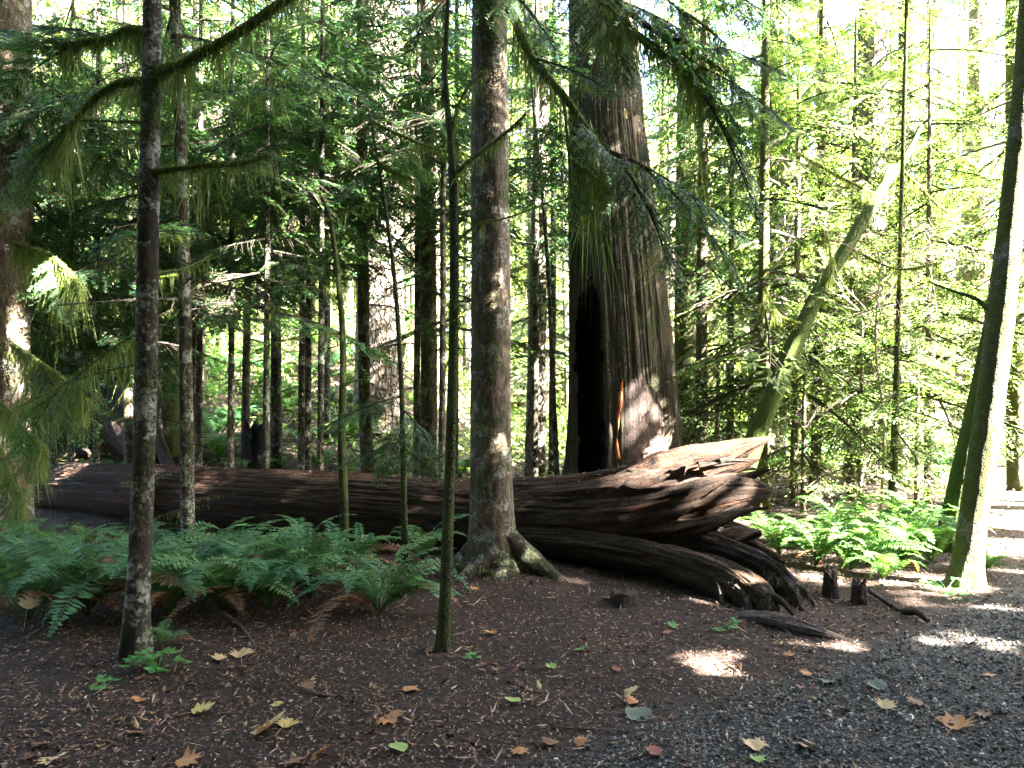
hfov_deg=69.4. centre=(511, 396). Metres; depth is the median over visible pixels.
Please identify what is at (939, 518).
fern
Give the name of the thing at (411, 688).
maple leaf
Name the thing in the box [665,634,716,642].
stick
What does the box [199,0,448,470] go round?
hemlock tree
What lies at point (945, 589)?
seedling
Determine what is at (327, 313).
hemlock tree
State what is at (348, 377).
fern
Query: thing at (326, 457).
fern
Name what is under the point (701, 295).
hemlock tree
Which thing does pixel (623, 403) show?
cedar tree
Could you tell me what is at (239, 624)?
stick
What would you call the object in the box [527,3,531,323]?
hemlock tree
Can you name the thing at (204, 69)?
hemlock tree
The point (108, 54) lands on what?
hemlock tree
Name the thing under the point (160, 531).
fern
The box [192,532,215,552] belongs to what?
fern
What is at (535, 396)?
hemlock tree
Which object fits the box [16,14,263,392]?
hemlock tree
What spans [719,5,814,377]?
hemlock tree
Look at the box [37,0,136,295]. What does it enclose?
hemlock tree
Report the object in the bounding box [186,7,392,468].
hemlock tree
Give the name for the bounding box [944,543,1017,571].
fern
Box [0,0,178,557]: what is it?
hemlock tree
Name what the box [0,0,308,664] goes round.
slim tree
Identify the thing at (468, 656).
seedling
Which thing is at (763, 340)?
hemlock tree
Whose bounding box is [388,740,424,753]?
maple leaf
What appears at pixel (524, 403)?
hemlock tree
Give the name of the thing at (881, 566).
fern
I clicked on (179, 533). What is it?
fern
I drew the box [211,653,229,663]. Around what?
maple leaf
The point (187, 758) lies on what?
maple leaf
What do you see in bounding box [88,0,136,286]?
hemlock tree
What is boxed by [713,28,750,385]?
hemlock tree
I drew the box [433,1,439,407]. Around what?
hemlock tree
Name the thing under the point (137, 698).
maple leaf
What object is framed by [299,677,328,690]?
maple leaf
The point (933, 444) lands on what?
hemlock tree
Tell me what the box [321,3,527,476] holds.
hemlock tree
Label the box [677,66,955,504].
hemlock tree
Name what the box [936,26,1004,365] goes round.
hemlock tree
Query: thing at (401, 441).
young tree
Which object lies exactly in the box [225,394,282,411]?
fern
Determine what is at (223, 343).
hemlock tree
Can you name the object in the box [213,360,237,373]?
fern
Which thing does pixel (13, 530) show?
fern
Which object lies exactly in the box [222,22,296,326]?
hemlock tree
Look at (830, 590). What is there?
stump
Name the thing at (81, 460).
fern
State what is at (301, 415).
hemlock tree
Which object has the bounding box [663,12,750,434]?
hemlock tree
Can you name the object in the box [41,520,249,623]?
fern
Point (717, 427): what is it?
hemlock tree
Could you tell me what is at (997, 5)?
sky
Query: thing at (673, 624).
maple leaf
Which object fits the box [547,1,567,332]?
hemlock tree
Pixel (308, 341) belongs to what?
hemlock tree
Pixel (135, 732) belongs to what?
maple leaf
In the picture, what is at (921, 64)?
hemlock tree
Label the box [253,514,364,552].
fern
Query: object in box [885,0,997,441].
hemlock tree
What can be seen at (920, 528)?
fern
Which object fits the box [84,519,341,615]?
fern
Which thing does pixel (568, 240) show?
hemlock tree
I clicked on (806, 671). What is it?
maple leaf
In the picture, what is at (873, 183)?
hemlock tree
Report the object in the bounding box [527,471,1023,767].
path
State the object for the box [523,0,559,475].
sapling
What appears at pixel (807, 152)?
hemlock tree
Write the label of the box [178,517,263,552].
fern
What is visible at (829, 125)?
hemlock tree
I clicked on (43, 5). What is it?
hemlock tree
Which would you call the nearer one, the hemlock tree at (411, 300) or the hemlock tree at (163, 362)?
the hemlock tree at (163, 362)
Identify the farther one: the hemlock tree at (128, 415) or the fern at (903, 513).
the hemlock tree at (128, 415)
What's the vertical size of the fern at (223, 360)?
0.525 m
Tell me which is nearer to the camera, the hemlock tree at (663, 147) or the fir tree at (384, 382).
the fir tree at (384, 382)
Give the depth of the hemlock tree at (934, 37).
30.66 m
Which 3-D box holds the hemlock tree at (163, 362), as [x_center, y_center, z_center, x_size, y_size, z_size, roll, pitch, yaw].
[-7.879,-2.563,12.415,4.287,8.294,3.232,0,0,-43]
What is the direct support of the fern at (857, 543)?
on the ground
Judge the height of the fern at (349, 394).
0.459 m
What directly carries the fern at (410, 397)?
on the ground
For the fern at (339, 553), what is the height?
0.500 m
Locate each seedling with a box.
[90,674,119,689]
[117,646,192,672]
[462,651,480,658]
[712,617,740,630]
[918,577,974,594]
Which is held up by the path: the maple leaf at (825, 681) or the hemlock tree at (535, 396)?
the maple leaf at (825, 681)
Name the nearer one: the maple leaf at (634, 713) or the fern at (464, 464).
the maple leaf at (634, 713)
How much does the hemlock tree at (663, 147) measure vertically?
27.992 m
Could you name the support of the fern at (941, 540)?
on the ground
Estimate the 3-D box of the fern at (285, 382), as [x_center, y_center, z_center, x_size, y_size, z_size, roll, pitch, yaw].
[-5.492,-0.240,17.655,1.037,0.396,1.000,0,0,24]
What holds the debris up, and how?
on the ground
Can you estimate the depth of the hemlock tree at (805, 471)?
10.07 m
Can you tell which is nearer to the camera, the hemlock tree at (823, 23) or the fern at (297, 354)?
the hemlock tree at (823, 23)
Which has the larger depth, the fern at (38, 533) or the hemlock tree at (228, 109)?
the hemlock tree at (228, 109)
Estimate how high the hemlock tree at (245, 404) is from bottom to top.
20.073 m
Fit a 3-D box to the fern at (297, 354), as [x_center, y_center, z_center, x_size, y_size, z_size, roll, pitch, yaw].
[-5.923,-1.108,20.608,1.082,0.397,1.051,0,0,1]
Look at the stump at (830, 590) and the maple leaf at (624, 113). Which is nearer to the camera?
the maple leaf at (624, 113)
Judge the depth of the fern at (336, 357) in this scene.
20.12 m
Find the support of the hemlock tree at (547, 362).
on the ground
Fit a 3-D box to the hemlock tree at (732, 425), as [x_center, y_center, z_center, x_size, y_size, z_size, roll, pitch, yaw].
[3.710,-2.338,12.971,4.121,7.994,3.597,0,0,-19]
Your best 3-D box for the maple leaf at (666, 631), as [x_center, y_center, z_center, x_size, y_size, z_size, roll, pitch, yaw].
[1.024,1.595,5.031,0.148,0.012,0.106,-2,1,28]
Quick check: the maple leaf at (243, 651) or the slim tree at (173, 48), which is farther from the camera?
the slim tree at (173, 48)
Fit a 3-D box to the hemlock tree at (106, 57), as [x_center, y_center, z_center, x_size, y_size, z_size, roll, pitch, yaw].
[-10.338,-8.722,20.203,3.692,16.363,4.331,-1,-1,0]
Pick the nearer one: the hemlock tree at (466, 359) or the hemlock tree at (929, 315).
the hemlock tree at (929, 315)
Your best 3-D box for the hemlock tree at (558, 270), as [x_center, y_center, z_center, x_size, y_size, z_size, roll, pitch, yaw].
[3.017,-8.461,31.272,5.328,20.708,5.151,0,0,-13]
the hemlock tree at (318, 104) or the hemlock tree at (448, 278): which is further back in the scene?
the hemlock tree at (448, 278)
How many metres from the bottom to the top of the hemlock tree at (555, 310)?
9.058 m
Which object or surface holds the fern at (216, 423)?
on the ground
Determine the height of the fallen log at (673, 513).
1.361 m
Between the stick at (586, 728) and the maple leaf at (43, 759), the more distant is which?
the stick at (586, 728)
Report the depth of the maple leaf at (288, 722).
3.60 m
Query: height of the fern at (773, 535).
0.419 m
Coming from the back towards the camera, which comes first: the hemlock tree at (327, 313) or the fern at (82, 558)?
the hemlock tree at (327, 313)
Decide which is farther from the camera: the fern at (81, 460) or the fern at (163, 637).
the fern at (81, 460)
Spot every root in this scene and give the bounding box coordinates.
[868,589,899,611]
[900,608,929,621]
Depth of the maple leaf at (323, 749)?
3.30 m
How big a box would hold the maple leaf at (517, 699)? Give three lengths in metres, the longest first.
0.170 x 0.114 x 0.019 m
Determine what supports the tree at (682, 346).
on the ground
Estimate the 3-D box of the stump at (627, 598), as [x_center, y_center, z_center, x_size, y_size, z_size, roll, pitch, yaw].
[0.863,1.550,5.698,0.205,0.114,0.209,0,0,-31]
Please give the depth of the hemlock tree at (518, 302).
29.57 m
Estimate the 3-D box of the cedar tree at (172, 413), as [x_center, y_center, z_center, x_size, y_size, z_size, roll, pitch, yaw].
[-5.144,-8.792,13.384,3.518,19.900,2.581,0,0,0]
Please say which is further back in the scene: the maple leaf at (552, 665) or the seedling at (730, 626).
the seedling at (730, 626)
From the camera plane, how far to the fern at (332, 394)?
17.20 m
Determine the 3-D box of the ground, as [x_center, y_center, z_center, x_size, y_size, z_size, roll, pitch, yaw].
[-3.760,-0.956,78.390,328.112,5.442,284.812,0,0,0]
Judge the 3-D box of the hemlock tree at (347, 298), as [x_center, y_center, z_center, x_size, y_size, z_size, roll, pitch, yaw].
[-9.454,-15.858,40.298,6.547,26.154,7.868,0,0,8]
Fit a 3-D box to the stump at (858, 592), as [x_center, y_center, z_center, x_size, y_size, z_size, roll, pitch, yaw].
[2.710,1.516,5.777,0.123,0.224,0.118,0,0,9]
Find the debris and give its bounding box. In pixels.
[55,334,1022,504]
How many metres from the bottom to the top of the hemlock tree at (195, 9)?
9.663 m
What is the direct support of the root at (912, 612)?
on the ground
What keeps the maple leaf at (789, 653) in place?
on the leaf litter
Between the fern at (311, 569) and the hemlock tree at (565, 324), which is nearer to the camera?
the fern at (311, 569)
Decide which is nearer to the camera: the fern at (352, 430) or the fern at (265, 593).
the fern at (265, 593)
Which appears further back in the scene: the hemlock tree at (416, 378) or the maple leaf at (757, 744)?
the hemlock tree at (416, 378)
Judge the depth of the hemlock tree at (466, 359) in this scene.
31.47 m
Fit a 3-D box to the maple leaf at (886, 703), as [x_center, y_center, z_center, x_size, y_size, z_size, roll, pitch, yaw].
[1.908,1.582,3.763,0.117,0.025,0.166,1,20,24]
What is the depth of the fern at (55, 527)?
8.34 m
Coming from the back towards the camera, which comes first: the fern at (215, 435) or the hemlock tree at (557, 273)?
the hemlock tree at (557, 273)
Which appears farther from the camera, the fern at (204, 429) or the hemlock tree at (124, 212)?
the fern at (204, 429)
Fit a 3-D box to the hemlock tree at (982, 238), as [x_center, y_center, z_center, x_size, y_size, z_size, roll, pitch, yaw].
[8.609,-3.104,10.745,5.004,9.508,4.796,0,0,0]
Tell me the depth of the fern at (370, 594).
5.41 m
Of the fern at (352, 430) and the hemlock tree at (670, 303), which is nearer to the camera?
the fern at (352, 430)
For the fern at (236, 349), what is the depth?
20.57 m
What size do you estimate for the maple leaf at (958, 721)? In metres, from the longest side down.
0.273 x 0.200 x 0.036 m
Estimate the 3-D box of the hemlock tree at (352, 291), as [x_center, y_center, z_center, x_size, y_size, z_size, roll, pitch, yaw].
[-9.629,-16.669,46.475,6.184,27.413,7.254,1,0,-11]
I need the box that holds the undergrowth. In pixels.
[47,294,1005,488]
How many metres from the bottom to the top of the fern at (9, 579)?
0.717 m
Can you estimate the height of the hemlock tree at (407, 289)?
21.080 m
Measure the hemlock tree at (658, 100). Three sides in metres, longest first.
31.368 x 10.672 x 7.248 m
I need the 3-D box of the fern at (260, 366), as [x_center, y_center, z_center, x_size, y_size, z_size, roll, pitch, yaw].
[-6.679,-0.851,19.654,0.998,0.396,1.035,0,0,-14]
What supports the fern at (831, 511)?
on the ground
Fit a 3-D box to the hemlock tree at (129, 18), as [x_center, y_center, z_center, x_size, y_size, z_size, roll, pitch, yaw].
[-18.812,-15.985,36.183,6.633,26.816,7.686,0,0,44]
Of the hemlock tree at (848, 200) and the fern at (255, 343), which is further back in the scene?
the hemlock tree at (848, 200)
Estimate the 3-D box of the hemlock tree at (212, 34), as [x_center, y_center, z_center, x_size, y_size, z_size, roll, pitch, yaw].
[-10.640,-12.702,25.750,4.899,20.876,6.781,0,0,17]
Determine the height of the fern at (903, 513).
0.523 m
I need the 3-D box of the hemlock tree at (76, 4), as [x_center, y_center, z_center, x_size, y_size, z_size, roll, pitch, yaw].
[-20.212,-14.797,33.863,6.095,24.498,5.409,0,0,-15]
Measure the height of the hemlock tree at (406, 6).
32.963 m
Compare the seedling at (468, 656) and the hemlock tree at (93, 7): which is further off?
the hemlock tree at (93, 7)
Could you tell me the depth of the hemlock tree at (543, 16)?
12.87 m
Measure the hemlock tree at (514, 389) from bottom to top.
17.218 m
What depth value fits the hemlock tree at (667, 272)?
36.23 m
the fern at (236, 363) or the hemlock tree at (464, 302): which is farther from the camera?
the fern at (236, 363)
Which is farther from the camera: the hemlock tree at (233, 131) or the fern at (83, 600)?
the hemlock tree at (233, 131)
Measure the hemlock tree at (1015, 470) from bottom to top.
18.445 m
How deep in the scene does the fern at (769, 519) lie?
7.89 m
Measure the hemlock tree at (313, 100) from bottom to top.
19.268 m
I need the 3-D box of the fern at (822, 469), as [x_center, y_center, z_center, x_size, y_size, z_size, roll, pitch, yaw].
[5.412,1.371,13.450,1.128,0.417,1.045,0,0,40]
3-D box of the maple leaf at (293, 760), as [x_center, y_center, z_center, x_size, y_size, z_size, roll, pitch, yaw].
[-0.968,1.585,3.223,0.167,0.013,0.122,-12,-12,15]
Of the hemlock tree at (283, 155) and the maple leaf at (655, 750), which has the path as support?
the maple leaf at (655, 750)
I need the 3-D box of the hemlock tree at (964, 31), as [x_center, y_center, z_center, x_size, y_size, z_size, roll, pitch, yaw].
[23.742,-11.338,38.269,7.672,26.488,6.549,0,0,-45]
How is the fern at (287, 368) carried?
on the ground
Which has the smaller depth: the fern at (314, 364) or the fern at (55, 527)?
the fern at (55, 527)
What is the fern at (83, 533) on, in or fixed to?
on the ground
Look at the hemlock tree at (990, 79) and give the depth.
27.92 m
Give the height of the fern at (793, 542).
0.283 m
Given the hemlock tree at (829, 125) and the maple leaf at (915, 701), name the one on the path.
the maple leaf at (915, 701)
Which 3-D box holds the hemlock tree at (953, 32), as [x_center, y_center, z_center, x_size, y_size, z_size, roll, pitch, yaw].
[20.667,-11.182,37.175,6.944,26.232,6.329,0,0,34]
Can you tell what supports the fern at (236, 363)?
on the ground
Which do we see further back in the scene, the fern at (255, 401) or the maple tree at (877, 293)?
the fern at (255, 401)
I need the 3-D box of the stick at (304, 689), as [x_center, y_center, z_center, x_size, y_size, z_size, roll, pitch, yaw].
[-1.021,1.582,3.950,0.290,0.023,0.053,0,0,22]
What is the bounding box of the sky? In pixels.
[32,0,1004,374]
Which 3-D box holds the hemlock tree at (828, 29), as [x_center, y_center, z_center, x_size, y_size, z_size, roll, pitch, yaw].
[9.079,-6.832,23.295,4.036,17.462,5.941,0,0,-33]
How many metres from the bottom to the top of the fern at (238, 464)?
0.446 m
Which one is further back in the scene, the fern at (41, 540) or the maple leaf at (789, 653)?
the fern at (41, 540)
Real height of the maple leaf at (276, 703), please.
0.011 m
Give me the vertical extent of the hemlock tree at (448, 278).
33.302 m
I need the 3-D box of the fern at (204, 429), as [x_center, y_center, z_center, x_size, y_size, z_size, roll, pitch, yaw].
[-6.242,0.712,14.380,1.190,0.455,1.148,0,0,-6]
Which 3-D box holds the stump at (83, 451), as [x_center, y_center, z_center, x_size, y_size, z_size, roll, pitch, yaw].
[-8.502,0.074,14.201,1.637,2.107,1.581,0,0,0]
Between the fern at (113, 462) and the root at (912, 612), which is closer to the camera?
the root at (912, 612)
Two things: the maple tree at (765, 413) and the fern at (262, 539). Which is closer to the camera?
the fern at (262, 539)
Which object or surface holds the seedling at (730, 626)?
on the ground
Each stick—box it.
[219,611,256,646]
[221,704,255,713]
[299,686,345,696]
[451,628,472,636]
[550,726,629,731]
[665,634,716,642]
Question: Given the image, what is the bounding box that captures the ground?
[0,326,1023,767]
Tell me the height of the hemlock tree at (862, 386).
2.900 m
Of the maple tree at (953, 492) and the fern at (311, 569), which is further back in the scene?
the maple tree at (953, 492)
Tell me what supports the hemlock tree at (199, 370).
on the ground
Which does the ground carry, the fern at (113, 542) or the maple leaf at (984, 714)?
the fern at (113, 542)
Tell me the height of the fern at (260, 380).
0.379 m
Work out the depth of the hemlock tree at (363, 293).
11.92 m
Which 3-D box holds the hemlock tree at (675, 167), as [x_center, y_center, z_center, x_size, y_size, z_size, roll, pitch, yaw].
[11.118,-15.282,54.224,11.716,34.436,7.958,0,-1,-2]
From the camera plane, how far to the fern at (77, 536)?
6.49 m
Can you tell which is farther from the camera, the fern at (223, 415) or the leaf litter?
the fern at (223, 415)
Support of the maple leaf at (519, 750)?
on the ground
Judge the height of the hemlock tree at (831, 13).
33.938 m
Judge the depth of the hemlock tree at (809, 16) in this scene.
39.14 m
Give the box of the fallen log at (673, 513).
[33,436,851,640]
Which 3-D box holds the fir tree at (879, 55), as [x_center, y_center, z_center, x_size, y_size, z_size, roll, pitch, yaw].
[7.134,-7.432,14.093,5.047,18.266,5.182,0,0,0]
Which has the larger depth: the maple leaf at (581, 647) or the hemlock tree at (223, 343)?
the hemlock tree at (223, 343)
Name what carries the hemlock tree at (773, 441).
on the ground
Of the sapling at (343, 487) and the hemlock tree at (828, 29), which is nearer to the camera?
the sapling at (343, 487)
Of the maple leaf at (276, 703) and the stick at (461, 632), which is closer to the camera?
the maple leaf at (276, 703)
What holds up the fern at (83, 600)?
on the ground
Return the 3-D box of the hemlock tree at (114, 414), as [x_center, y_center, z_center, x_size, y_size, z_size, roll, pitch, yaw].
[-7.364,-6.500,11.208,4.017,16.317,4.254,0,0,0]
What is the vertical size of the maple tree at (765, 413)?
5.461 m
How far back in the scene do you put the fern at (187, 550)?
6.12 m
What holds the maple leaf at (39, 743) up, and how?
on the ground
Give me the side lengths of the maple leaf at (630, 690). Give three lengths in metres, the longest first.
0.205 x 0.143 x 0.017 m
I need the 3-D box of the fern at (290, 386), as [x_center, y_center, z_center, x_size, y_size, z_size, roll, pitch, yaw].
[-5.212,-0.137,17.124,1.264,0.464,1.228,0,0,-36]
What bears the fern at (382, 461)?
on the ground
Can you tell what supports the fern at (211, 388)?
on the ground
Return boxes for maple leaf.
[16,592,41,626]
[32,740,61,745]
[37,746,65,764]
[125,730,153,733]
[130,696,147,701]
[149,745,203,767]
[173,700,215,716]
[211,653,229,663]
[229,647,254,662]
[250,710,284,735]
[269,700,284,706]
[273,717,300,733]
[278,756,306,763]
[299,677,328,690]
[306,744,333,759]
[374,709,403,725]
[388,686,417,691]
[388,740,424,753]
[432,0,444,4]
[504,697,535,701]
[509,740,530,753]
[540,737,570,750]
[546,662,556,668]
[561,735,587,745]
[574,645,588,650]
[599,706,652,720]
[619,106,632,123]
[624,685,638,696]
[624,693,641,706]
[645,744,673,754]
[655,628,672,634]
[668,620,677,627]
[738,753,765,761]
[741,737,767,754]
[783,650,793,656]
[795,741,815,746]
[799,666,811,675]
[819,678,833,683]
[867,677,892,694]
[875,698,897,713]
[906,697,940,709]
[935,711,974,735]
[974,708,1009,717]
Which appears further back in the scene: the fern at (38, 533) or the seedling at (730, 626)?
the fern at (38, 533)
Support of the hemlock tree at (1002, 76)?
on the ground
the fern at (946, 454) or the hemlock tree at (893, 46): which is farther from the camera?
the hemlock tree at (893, 46)
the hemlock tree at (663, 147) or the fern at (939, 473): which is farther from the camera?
the hemlock tree at (663, 147)
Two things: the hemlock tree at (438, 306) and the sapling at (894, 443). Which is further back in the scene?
the hemlock tree at (438, 306)
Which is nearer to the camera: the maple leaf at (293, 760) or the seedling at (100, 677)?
the maple leaf at (293, 760)
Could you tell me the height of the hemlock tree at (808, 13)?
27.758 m
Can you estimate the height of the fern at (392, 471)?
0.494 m
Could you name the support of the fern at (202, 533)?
on the ground
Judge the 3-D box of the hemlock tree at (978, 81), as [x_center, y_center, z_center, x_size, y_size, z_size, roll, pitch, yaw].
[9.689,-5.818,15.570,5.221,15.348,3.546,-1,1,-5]
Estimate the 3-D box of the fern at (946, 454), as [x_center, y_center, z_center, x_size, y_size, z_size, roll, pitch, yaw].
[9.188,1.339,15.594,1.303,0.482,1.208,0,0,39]
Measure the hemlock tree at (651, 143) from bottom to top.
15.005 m
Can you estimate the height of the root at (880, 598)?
0.073 m
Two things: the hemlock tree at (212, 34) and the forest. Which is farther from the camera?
the forest
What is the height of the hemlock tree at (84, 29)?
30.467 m
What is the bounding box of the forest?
[32,0,1005,414]
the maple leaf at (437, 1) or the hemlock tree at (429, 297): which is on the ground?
the hemlock tree at (429, 297)
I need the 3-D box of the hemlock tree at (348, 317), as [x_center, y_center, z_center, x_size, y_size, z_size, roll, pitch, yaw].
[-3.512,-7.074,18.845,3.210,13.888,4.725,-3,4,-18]
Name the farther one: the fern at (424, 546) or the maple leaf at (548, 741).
the fern at (424, 546)
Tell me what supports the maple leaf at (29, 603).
on the ground
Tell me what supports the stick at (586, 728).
on the ground
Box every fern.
[0,517,73,584]
[0,519,212,636]
[0,523,54,559]
[0,533,82,576]
[0,534,128,621]
[5,523,127,570]
[11,546,118,594]
[18,524,71,543]
[29,525,123,554]
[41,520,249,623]
[55,457,105,464]
[60,521,126,547]
[79,458,131,463]
[81,531,166,552]
[83,520,227,571]
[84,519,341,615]
[100,459,130,463]
[118,524,252,606]
[124,522,178,537]
[152,618,197,646]
[158,524,370,626]
[177,422,222,431]
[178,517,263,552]
[180,529,315,569]
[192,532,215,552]
[202,413,240,432]
[202,428,240,447]
[202,432,240,460]
[203,381,237,399]
[204,403,252,424]
[206,353,241,366]
[206,405,262,426]
[207,345,254,355]
[209,457,284,467]
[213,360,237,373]
[217,352,262,369]
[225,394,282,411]
[229,532,411,604]
[233,526,304,554]
[237,338,284,356]
[240,358,262,367]
[250,372,262,386]
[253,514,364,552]
[257,378,295,388]
[269,454,296,466]
[280,442,351,465]
[282,350,298,363]
[282,356,331,373]
[282,362,297,375]
[282,382,311,400]
[282,396,313,414]
[282,426,324,438]
[286,535,472,648]
[288,521,386,590]
[296,380,353,402]
[312,347,354,366]
[321,522,398,559]
[327,418,387,440]
[330,369,354,381]
[346,388,352,405]
[348,455,407,467]
[353,460,423,474]
[367,514,468,561]
[404,390,412,404]
[458,455,469,477]
[737,510,827,563]
[750,513,791,534]
[750,519,819,543]
[757,508,891,565]
[768,494,901,546]
[779,461,845,475]
[796,518,940,569]
[805,500,941,541]
[831,544,936,579]
[837,502,996,560]
[857,490,996,531]
[869,512,1000,562]
[899,464,950,484]
[923,451,953,465]
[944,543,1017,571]
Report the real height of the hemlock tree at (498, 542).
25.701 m
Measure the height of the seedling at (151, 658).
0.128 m
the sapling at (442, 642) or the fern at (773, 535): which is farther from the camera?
the fern at (773, 535)
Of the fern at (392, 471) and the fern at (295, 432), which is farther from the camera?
the fern at (295, 432)
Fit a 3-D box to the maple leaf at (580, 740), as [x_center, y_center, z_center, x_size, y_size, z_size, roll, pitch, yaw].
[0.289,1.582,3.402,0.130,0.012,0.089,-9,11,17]
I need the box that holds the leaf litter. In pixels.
[0,508,1023,767]
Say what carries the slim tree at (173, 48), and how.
on the ground
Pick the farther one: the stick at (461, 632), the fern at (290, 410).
the fern at (290, 410)
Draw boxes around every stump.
[38,360,112,457]
[155,409,176,465]
[241,421,262,468]
[609,588,639,608]
[821,565,839,598]
[850,576,867,605]
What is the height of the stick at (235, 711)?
0.010 m
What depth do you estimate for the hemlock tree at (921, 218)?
27.70 m
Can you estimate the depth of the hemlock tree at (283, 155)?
29.39 m
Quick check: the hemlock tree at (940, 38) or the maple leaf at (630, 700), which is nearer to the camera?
the maple leaf at (630, 700)
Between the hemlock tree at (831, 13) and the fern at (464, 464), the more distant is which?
the hemlock tree at (831, 13)
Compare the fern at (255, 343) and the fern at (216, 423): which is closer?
the fern at (216, 423)
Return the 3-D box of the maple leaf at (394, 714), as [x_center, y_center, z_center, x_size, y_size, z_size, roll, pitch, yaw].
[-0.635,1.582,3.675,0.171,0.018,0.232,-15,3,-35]
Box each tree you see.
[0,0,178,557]
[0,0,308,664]
[0,0,355,552]
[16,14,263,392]
[31,0,198,462]
[31,57,178,441]
[32,0,50,287]
[32,0,217,463]
[33,0,178,465]
[34,0,114,317]
[35,0,218,463]
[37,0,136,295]
[41,0,109,280]
[42,7,134,236]
[54,0,332,465]
[75,0,230,284]
[81,0,136,298]
[85,0,189,285]
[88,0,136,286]
[89,0,104,329]
[97,0,404,534]
[98,0,313,465]
[100,0,226,391]
[111,0,337,466]
[132,0,263,408]
[156,3,179,457]
[158,4,354,463]
[167,0,425,469]
[183,0,258,325]
[186,0,254,354]
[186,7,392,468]
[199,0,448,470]
[217,0,426,469]
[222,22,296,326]
[225,0,253,313]
[235,4,312,325]
[240,0,471,473]
[253,0,317,314]
[260,0,398,440]
[274,0,568,475]
[294,7,356,324]
[311,0,562,476]
[312,0,333,327]
[319,3,413,349]
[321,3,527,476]
[322,0,805,582]
[332,0,356,323]
[340,0,415,323]
[353,0,454,433]
[354,0,448,284]
[370,0,568,477]
[404,25,470,302]
[405,2,532,394]
[409,6,414,341]
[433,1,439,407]
[453,0,568,476]
[459,1,568,438]
[459,27,561,386]
[460,18,563,416]
[463,0,568,417]
[465,0,568,476]
[470,1,568,475]
[511,0,565,416]
[525,11,527,365]
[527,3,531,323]
[546,48,567,380]
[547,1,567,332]
[559,0,822,443]
[562,0,681,474]
[568,0,794,444]
[568,14,568,311]
[639,0,719,349]
[641,0,747,353]
[642,0,739,364]
[645,0,725,382]
[647,0,895,510]
[647,14,754,369]
[658,36,838,475]
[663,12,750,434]
[665,16,674,340]
[676,301,784,465]
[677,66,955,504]
[690,13,1023,500]
[707,0,845,470]
[708,0,966,495]
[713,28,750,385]
[716,0,809,410]
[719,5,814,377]
[734,6,834,432]
[735,124,981,520]
[738,3,852,437]
[746,278,902,516]
[747,0,1022,483]
[750,10,851,363]
[770,5,1023,504]
[784,0,850,399]
[784,0,1003,474]
[789,169,990,512]
[790,310,950,510]
[794,11,849,270]
[800,0,854,269]
[803,44,944,405]
[839,323,1016,510]
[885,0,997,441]
[885,0,1004,426]
[886,0,897,437]
[886,0,1023,491]
[889,0,1023,369]
[896,17,957,417]
[911,0,939,427]
[911,0,1001,394]
[911,12,967,336]
[913,0,1004,356]
[915,0,924,225]
[921,7,956,417]
[925,0,1023,589]
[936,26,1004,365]
[937,229,996,553]
[945,53,1004,373]
[952,81,966,454]
[988,81,1004,233]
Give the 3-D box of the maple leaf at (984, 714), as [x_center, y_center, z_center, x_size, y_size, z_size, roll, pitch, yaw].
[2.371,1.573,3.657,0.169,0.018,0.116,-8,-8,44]
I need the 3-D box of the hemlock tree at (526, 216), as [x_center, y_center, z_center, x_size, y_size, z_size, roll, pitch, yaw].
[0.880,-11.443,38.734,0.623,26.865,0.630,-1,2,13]
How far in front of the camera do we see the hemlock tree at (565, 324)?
25.35 m
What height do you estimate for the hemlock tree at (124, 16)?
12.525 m
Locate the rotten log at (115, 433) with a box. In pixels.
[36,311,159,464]
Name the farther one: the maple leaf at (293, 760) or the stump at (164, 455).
the stump at (164, 455)
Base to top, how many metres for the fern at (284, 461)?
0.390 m
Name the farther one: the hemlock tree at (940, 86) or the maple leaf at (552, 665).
the hemlock tree at (940, 86)
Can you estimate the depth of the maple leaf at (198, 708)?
3.73 m
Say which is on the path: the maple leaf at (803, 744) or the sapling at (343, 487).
the maple leaf at (803, 744)
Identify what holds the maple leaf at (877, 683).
on the path
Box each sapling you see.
[241,187,409,557]
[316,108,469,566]
[395,0,568,652]
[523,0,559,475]
[819,0,967,512]
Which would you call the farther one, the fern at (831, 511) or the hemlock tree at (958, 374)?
the hemlock tree at (958, 374)
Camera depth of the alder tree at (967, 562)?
6.22 m
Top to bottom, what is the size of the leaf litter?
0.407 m
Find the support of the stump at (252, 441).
on the ground
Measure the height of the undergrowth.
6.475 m
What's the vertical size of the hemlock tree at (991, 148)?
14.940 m
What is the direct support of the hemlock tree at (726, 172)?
on the ground
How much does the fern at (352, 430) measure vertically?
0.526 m
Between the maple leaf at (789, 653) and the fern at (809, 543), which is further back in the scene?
the fern at (809, 543)
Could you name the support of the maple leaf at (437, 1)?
attached to the sapling at (442, 642)
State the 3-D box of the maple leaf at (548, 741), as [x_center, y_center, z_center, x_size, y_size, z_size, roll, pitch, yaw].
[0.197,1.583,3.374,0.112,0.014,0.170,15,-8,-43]
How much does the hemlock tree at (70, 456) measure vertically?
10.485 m
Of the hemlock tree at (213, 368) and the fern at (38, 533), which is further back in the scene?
the hemlock tree at (213, 368)
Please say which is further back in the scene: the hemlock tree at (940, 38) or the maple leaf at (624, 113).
the hemlock tree at (940, 38)
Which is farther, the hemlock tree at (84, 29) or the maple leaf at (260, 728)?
the hemlock tree at (84, 29)
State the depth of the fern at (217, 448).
13.52 m
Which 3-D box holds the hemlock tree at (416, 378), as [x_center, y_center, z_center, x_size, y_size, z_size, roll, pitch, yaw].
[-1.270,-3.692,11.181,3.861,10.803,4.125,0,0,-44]
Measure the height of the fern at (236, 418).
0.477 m

